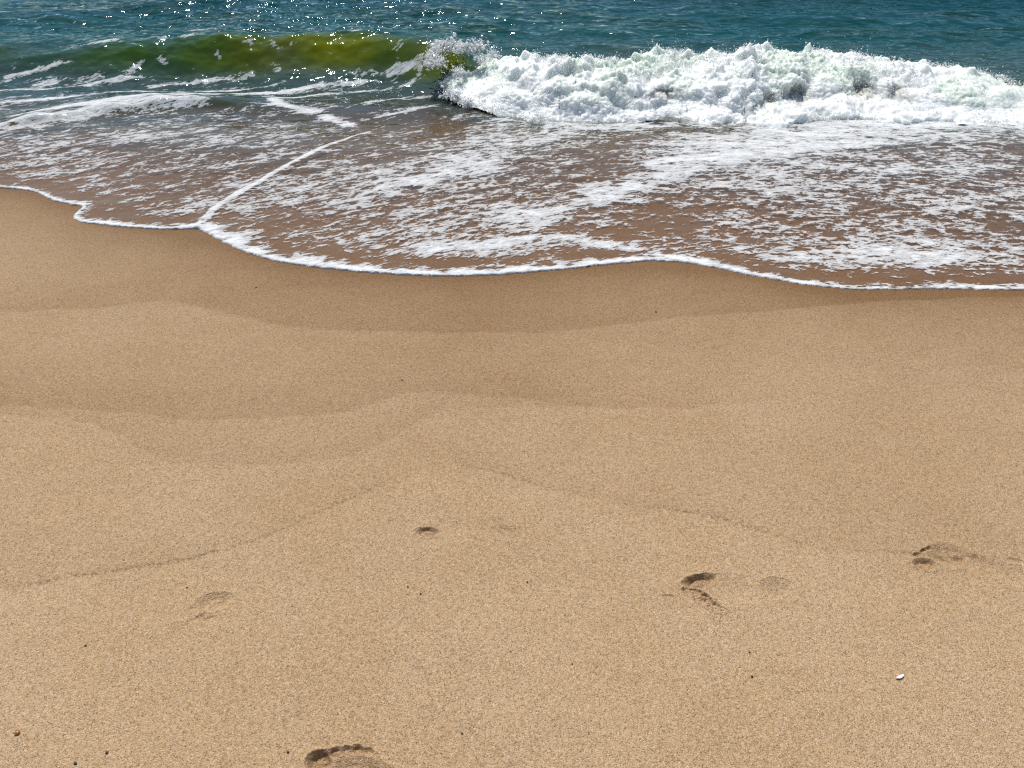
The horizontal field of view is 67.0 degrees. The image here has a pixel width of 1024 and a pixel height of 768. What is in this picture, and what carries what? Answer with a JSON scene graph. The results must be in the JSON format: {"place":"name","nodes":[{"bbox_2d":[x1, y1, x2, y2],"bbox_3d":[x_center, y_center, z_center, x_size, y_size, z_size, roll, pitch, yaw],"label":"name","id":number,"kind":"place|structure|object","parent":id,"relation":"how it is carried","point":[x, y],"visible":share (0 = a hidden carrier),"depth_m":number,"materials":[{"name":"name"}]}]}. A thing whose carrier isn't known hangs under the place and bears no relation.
{"place":"outdoors","nodes":[
{"label":"outdoors","id":0,"kind":"place"},
{"bbox_2d":[0,113,1023,767],"bbox_3d":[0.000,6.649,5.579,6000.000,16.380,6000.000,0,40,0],"label":"beach sand","id":1,"kind":"structure","parent":0,"point":[288,449],"depth_m":2.18,"materials":[{"name":"beige sand"}]},
{"bbox_2d":[179,586,246,624],"bbox_3d":[-0.690,0.511,1.780,0.135,0.014,0.110,0,40,0],"label":"footprint","id":2,"kind":"object","parent":1,"relation":"on","point":[210,605],"visible":1,"depth_m":1.78},
{"bbox_2d":[291,738,413,767],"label":"footprint","id":3,"kind":"object","parent":1,"relation":"on","point":[356,753],"visible":1,"depth_m":1.49},
{"bbox_2d":[403,511,535,545],"bbox_3d":[-0.109,0.372,1.976,0.338,0.018,0.120,0,40,0],"label":"footprint","id":4,"kind":"object","parent":1,"relation":"on","point":[498,529],"visible":1,"depth_m":1.98},
{"bbox_2d":[0,76,1023,289],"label":"shallow water","id":5,"kind":"structure","parent":1,"relation":"on","point":[24,103],"depth_m":4.03,"materials":[{"name":"white liquid"}]},
{"bbox_2d":[653,566,812,617],"bbox_3d":[0.514,0.490,1.815,0.368,0.026,0.150,0,40,0],"label":"footprint","id":6,"kind":"object","parent":1,"relation":"on","point":[725,591],"visible":1,"depth_m":1.81},
{"bbox_2d":[901,537,1023,592],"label":"footprint","id":7,"kind":"object","parent":1,"relation":"on","point":[929,556],"visible":1,"depth_m":1.89},
{"bbox_2d":[0,0,1023,80],"bbox_3d":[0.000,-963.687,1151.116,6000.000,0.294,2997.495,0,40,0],"label":"sea","id":8,"kind":"structure","parent":0,"point":[969,32],"depth_m":6.29,"materials":[{"name":"liquid"}]},
{"bbox_2d":[35,27,1023,89],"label":"cresting wave","id":9,"kind":"object","parent":8,"relation":"on","point":[385,54],"visible":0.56,"depth_m":5.42,"materials":[{"name":"liquid"}]},
{"bbox_2d":[417,25,1023,133],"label":"breaking wave","id":10,"kind":"object","parent":8,"relation":"on","point":[766,84],"visible":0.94,"depth_m":4.87,"materials":[{"name":"white liquid"}]}
]}

